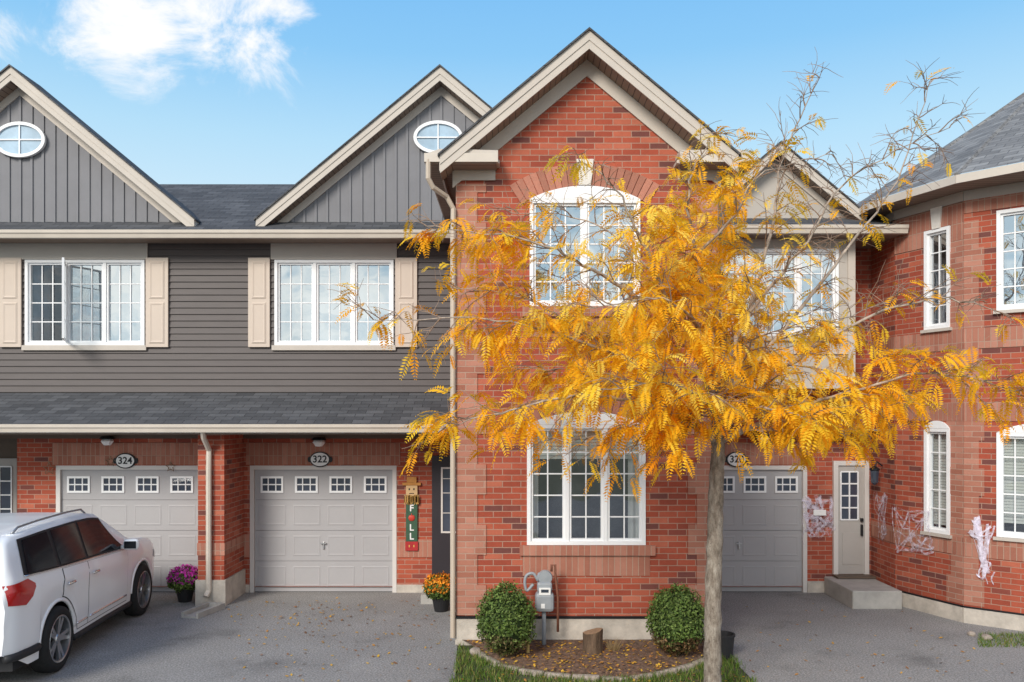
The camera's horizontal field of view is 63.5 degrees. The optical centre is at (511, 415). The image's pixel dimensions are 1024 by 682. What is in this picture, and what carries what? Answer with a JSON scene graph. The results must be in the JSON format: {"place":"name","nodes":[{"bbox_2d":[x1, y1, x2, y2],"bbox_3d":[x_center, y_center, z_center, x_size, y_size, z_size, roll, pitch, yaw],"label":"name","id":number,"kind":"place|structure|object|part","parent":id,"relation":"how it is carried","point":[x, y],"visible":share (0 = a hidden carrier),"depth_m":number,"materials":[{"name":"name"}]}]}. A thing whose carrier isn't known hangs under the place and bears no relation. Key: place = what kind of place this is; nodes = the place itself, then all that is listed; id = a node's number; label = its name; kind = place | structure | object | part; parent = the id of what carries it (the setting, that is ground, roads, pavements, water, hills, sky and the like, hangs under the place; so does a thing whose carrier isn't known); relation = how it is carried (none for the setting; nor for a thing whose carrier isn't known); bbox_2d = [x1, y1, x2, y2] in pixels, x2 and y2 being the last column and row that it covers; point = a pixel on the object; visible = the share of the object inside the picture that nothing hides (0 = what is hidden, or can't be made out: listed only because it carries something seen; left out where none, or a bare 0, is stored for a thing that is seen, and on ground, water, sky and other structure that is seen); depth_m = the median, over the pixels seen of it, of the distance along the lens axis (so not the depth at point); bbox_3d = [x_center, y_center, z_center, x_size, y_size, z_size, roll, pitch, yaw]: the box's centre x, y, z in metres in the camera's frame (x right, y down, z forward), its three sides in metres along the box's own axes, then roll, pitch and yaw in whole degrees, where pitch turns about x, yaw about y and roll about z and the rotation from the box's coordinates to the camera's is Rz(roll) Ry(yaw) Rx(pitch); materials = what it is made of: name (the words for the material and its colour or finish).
{"place":"outdoors","nodes":[
{"label":"outdoors","id":0,"kind":"place"},
{"bbox_2d":[0,591,456,681],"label":"driveway","id":1,"kind":"structure","parent":0,"point":[160,639],"depth_m":11.25,"materials":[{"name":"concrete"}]},
{"bbox_2d":[0,509,154,672],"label":"parked car","id":2,"kind":"object","parent":1,"relation":"on","point":[67,578],"visible":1,"depth_m":10.24,"materials":[{"name":"white paint"}]},
{"bbox_3d":[-5.556,1.611,9.697,0.141,0.411,0.710,0,0,-5],"label":"side window","id":3,"kind":"part","parent":2,"relation":"part of","materials":[{"name":"black glass"}]},
{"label":"side window","id":4,"kind":"part","parent":2,"relation":"part of","materials":[{"name":"black glass"}]},
{"bbox_3d":[-5.519,2.299,10.511,0.059,0.843,0.725,0,0,-6],"label":"door","id":5,"kind":"part","parent":2,"relation":"part of","materials":[{"name":"white paint"}]},
{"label":"side window","id":6,"kind":"part","parent":2,"relation":"part of","materials":[{"name":"black glass"}]},
{"bbox_3d":[-5.617,2.317,11.554,0.069,0.806,1.340,0,0,-5],"label":"door","id":7,"kind":"part","parent":2,"relation":"part of","materials":[{"name":"white paint"}]},
{"bbox_2d":[0,64,278,591],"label":"townhouse","id":8,"kind":"structure","parent":1,"relation":"on","point":[115,304],"depth_m":14.49,"materials":[{"name":"grey"}]},
{"bbox_2d":[0,458,16,512],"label":"entry door","id":9,"kind":"structure","parent":8,"relation":"in","point":[8,466],"depth_m":15.43,"materials":[{"name":"glass"}]},
{"bbox_2d":[0,122,46,157],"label":"oval window","id":10,"kind":"structure","parent":8,"relation":"in","point":[17,139],"depth_m":14.45,"materials":[{"name":"white glass"}]},
{"bbox_2d":[21,257,146,349],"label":"window","id":11,"kind":"structure","parent":8,"relation":"in","point":[70,304],"depth_m":14.55,"materials":[{"name":"white glass"}]},
{"bbox_2d":[62,470,197,591],"bbox_3d":[-6.710,2.023,14.547,2.420,2.154,0.085,0,0,0],"label":"garage door","id":12,"kind":"structure","parent":8,"relation":"in","point":[159,506],"depth_m":14.54,"materials":[{"name":"grey metal"}]},
{"bbox_2d":[166,564,197,602],"bbox_3d":[-5.465,2.789,13.810,0.601,0.622,0.606,0,0,0],"label":"flower pot","id":13,"kind":"object","parent":1,"relation":"on","point":[180,581],"visible":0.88,"depth_m":13.66,"materials":[{"name":"purple plant"}]},
{"bbox_2d":[181,602,224,618],"bbox_3d":[-4.843,3.055,12.986,0.300,0.090,0.700,0,0,14],"label":"splash block","id":14,"kind":"object","parent":1,"relation":"on","point":[203,610],"depth_m":12.93,"materials":[{"name":"concrete"}]},
{"bbox_2d":[195,432,244,605],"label":"brick pier","id":15,"kind":"structure","parent":1,"relation":"on","point":[220,554],"depth_m":13.50,"materials":[{"name":"brick"}]},
{"bbox_2d":[422,571,455,611],"bbox_3d":[-1.129,2.789,13.134,0.615,0.622,0.615,0,0,0],"label":"flower pot","id":16,"kind":"object","parent":1,"relation":"on","point":[436,588],"visible":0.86,"depth_m":12.99,"materials":[{"name":"orange plant"}]},
{"bbox_2d":[201,27,753,644],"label":"townhouse","id":17,"kind":"structure","parent":1,"relation":"on","point":[319,407],"depth_m":13.06,"materials":[{"name":"red brick"}]},
{"bbox_2d":[255,470,391,591],"bbox_3d":[-3.310,2.023,14.547,2.420,2.154,0.085,0,0,0],"label":"garage door","id":18,"kind":"structure","parent":17,"relation":"in","point":[313,527],"depth_m":14.54,"materials":[{"name":"grey metal"}]},
{"bbox_2d":[272,260,395,349],"bbox_3d":[-3.118,-1.937,14.820,2.165,1.586,0.760,0,0,0],"label":"window","id":19,"kind":"structure","parent":17,"relation":"in","point":[305,318],"depth_m":14.55,"materials":[{"name":"white glass"}]},
{"bbox_2d":[402,477,420,550],"bbox_3d":[-1.755,1.715,14.457,0.320,1.290,0.045,0,0,0],"label":"fall sign","id":20,"kind":"object","parent":17,"relation":"attached to","point":[411,541],"visible":1,"depth_m":14.45,"materials":[{"name":"green wood"}]},
{"bbox_2d":[413,120,461,152],"bbox_3d":[-1.290,-4.860,14.446,0.860,0.580,0.060,0,0,0],"label":"oval window","id":21,"kind":"structure","parent":17,"relation":"in","point":[430,136],"depth_m":14.45,"materials":[{"name":"white glass"}]},
{"bbox_2d":[432,456,455,576],"bbox_3d":[-1.080,1.820,14.463,0.640,2.240,0.065,0,0,0],"label":"entry door","id":22,"kind":"structure","parent":17,"relation":"in","point":[440,469],"depth_m":14.45,"materials":[{"name":"black glass"}]},
{"bbox_2d":[523,564,558,644],"bbox_3d":[0.388,2.564,10.977,0.476,1.177,0.205,0,0,0],"label":"gas meter","id":23,"kind":"object","parent":17,"relation":"attached to","point":[544,599],"visible":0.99,"depth_m":10.93,"materials":[{"name":"grey metal"}]},
{"bbox_2d":[530,186,639,305],"bbox_3d":[0.989,-2.301,11.563,1.500,1.631,0.734,0,0,0],"label":"window","id":24,"kind":"structure","parent":17,"relation":"in","point":[570,205],"depth_m":11.28,"materials":[{"name":"white glass"}]},
{"bbox_2d":[527,411,645,544],"bbox_3d":[1.007,0.847,11.563,1.608,1.812,0.734,0,0,0],"label":"window","id":25,"kind":"structure","parent":17,"relation":"in","point":[559,512],"depth_m":11.36,"materials":[{"name":"white glass"}]},
{"bbox_2d":[174,597,1012,681],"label":"fallen leaves","id":26,"kind":"object","parent":1,"relation":"on","point":[568,670],"visible":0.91,"depth_m":10.44,"materials":[{"name":"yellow plant"}]},
{"bbox_2d":[0,0,1023,202],"label":"sky","id":27,"kind":"structure","parent":0,"point":[188,91],"materials":[{"name":"blue"}]},
{"bbox_2d":[449,631,1023,681],"bbox_3d":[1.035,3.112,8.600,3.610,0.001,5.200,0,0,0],"label":"lawn","id":28,"kind":"structure","parent":0,"point":[528,677],"depth_m":9.94,"materials":[{"name":"green plant"}]},
{"bbox_2d":[484,655,500,666],"bbox_3d":[-0.254,3.091,10.389,0.090,0.090,0.323,0,0,-31],"label":"edging stone","id":29,"kind":"object","parent":28,"relation":"on","point":[490,658],"visible":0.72,"depth_m":10.33,"materials":[{"name":"grey stone"}]},
{"bbox_2d":[498,664,518,672],"bbox_3d":[-0.039,3.103,10.132,0.323,0.108,0.090,0,0,42],"label":"edging stone","id":30,"kind":"object","parent":28,"relation":"on","point":[510,667],"visible":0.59,"depth_m":10.07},
{"bbox_2d":[519,668,543,676],"bbox_3d":[0.233,3.094,9.931,0.326,0.102,0.089,0,0,28],"label":"edging stone","id":31,"kind":"object","parent":28,"relation":"on","point":[537,672],"visible":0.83,"depth_m":9.89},
{"bbox_2d":[544,672,570,679],"bbox_3d":[0.539,3.089,9.779,0.326,0.091,0.086,0,0,18],"label":"edging stone","id":32,"kind":"object","parent":28,"relation":"on","point":[558,674],"visible":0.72,"depth_m":9.75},
{"bbox_2d":[464,639,704,678],"bbox_3d":[1.020,3.058,10.434,3.398,0.066,1.532,0,0,0],"label":"mulch bed","id":33,"kind":"object","parent":28,"relation":"on","point":[636,657],"visible":0.59,"depth_m":10.38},
{"bbox_2d":[469,647,481,656],"bbox_3d":[-0.470,3.063,10.730,0.169,0.128,0.183,0,0,-15],"label":"rock","id":34,"kind":"object","parent":33,"relation":"on","point":[474,650],"visible":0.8,"depth_m":10.68,"materials":[{"name":"stone"}]},
{"bbox_2d":[475,580,538,656],"bbox_3d":[-0.071,2.594,10.511,0.819,1.015,0.811,0,0,0],"label":"round bush","id":35,"kind":"object","parent":33,"relation":"on","point":[505,624],"visible":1,"depth_m":10.29,"materials":[{"name":"green plant"}]},
{"bbox_2d":[526,643,529,652],"bbox_3d":[0.205,2.990,10.600,0.038,0.220,0.044,0,0,0],"label":"wooden stake","id":36,"kind":"object","parent":33,"relation":"on","point":[528,649],"visible":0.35,"depth_m":10.58,"materials":[{"name":"brown wood"}]},
{"bbox_2d":[582,628,602,654],"bbox_3d":[1.042,2.920,10.617,0.307,0.360,0.290,0,0,0],"label":"tree stump","id":37,"kind":"object","parent":33,"relation":"on","point":[592,641],"visible":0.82,"depth_m":10.54,"materials":[{"name":"brown wood"}]},
{"bbox_2d":[603,636,624,650],"bbox_3d":[1.323,2.966,10.734,0.330,0.209,0.312,0,0,0],"label":"dry plant","id":38,"kind":"object","parent":33,"relation":"on","point":[614,648],"visible":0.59,"depth_m":10.70,"materials":[{"name":"brown plant"}]},
{"bbox_2d":[645,582,704,657],"bbox_3d":[2.098,2.604,10.479,0.835,0.996,0.811,0,0,0],"label":"round bush","id":39,"kind":"object","parent":33,"relation":"on","point":[675,620],"visible":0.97,"depth_m":10.29,"materials":[{"name":"green plant"}]},
{"bbox_2d":[572,674,599,681],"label":"edging stone","id":40,"kind":"object","parent":28,"relation":"on","point":[587,676],"visible":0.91,"depth_m":9.66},
{"bbox_2d":[601,676,628,681],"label":"edging stone","id":41,"kind":"object","parent":28,"relation":"on","point":[612,678],"visible":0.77,"depth_m":9.64,"materials":[{"name":"grey stone"}]},
{"bbox_2d":[629,673,653,680],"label":"edging stone","id":42,"kind":"object","parent":28,"relation":"on","point":[649,675],"visible":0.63,"depth_m":9.73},
{"bbox_2d":[654,668,676,677],"bbox_3d":[1.835,3.091,9.909,0.326,0.103,0.090,0,0,-28],"label":"edging stone","id":43,"kind":"object","parent":28,"relation":"on","point":[673,670],"visible":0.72,"depth_m":9.89,"materials":[{"name":"grey stone"}]},
{"bbox_2d":[329,48,1023,681],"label":"locust tree","id":44,"kind":"object","parent":28,"relation":"on","point":[669,402],"visible":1,"depth_m":8.24,"materials":[{"name":"yellow plant"}]},
{"bbox_2d":[674,663,695,672],"bbox_3d":[2.115,3.088,10.104,0.326,0.091,0.087,0,0,-38],"label":"edging stone","id":45,"kind":"object","parent":28,"relation":"on","point":[687,665],"visible":0.73,"depth_m":10.07,"materials":[{"name":"grey stone"}]},
{"bbox_2d":[692,657,703,664],"bbox_3d":[2.360,3.093,10.341,0.088,0.097,0.327,0,0,42],"label":"edging stone","id":46,"kind":"object","parent":28,"relation":"on","point":[698,661],"visible":0.44,"depth_m":10.27,"materials":[{"name":"grey stone"}]},
{"bbox_2d":[721,630,734,658],"bbox_3d":[2.723,2.950,10.630,0.290,0.300,0.290,0,0,0],"label":"plant pot","id":47,"kind":"object","parent":28,"relation":"on","point":[727,642],"visible":0.59,"depth_m":10.52,"materials":[{"name":"black plastic"}]},
{"bbox_2d":[721,592,1023,681],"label":"driveway","id":48,"kind":"structure","parent":0,"point":[895,640],"depth_m":11.20,"materials":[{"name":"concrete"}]},
{"bbox_2d":[719,140,908,608],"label":"townhouse","id":49,"kind":"structure","parent":48,"relation":"on","point":[778,536],"depth_m":14.47,"materials":[{"name":"red brick"}]},
{"bbox_2d":[722,470,801,591],"bbox_3d":[3.990,2.023,14.547,2.220,2.154,0.085,0,0,0],"label":"garage door","id":50,"kind":"structure","parent":49,"relation":"in","point":[762,522],"depth_m":14.54,"materials":[{"name":"grey metal"}]},
{"bbox_2d":[720,249,838,340],"bbox_3d":[4.425,-2.000,14.020,2.030,1.520,0.760,0,0,0],"label":"window","id":51,"kind":"structure","parent":49,"relation":"in","point":[790,297],"depth_m":13.75,"materials":[{"name":"white glass"}]},
{"bbox_2d":[838,465,863,573],"bbox_3d":[5.930,1.820,14.456,0.460,1.900,0.082,0,0,0],"label":"entry door","id":52,"kind":"structure","parent":49,"relation":"in","point":[850,480],"depth_m":14.46,"materials":[{"name":"beige wood"}]},
{"bbox_2d":[967,631,975,636],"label":"rock","id":53,"kind":"object","parent":48,"relation":"on","point":[971,633],"visible":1,"depth_m":11.62,"materials":[{"name":"stone"}]},
{"bbox_2d":[981,634,992,640],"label":"rock","id":54,"kind":"object","parent":48,"relation":"on","point":[987,636],"visible":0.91,"depth_m":11.40,"materials":[{"name":"stone"}]},
{"label":"ground","id":55,"kind":"structure","parent":0,"visible":0},
{"bbox_2d":[857,93,1023,630],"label":"corner house","id":56,"kind":"structure","parent":55,"relation":"on","point":[943,483],"depth_m":12.57,"materials":[{"name":"red brick"}]},
{"bbox_2d":[920,226,951,332],"bbox_3d":[6.893,-2.100,12.923,0.886,1.600,0.733,0,0,0],"label":"window","id":57,"kind":"structure","parent":56,"relation":"in","point":[937,242],"depth_m":12.99,"materials":[{"name":"white glass"}]},
{"bbox_2d":[920,421,951,538],"bbox_3d":[6.893,0.974,12.923,0.886,1.792,0.733,0,0,0],"label":"window","id":58,"kind":"structure","parent":56,"relation":"in","point":[937,444],"depth_m":12.96,"materials":[{"name":"white glass"}]},
{"bbox_2d":[967,516,994,584],"bbox_3d":[6.926,1.982,12.219,0.384,1.000,0.051,0,0,40],"label":"cobweb decoration","id":59,"kind":"object","parent":56,"relation":"attached to","point":[980,546],"visible":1,"depth_m":12.20,"materials":[{"name":"white fabric"}]},
{"bbox_2d":[993,207,1023,313],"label":"window","id":60,"kind":"structure","parent":56,"relation":"in","point":[1009,222],"depth_m":12.05,"materials":[{"name":"white glass"}]},
{"bbox_2d":[993,424,1023,542],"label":"window","id":61,"kind":"structure","parent":56,"relation":"in","point":[1009,457],"depth_m":12.08,"materials":[{"name":"white glass"}]},
{"bbox_3d":[5.388,1.825,14.455,0.638,0.876,0.051,0,0,0],"label":"cobweb decoration","id":62,"kind":"object","parent":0,"visible":0},
{"bbox_2d":[813,510,825,515],"bbox_3d":[5.372,1.694,14.430,0.220,0.100,0.020,0,0,0],"label":"door sign","id":63,"kind":"object","parent":62,"relation":"attached to","point":[819,512],"visible":1,"depth_m":14.42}
]}

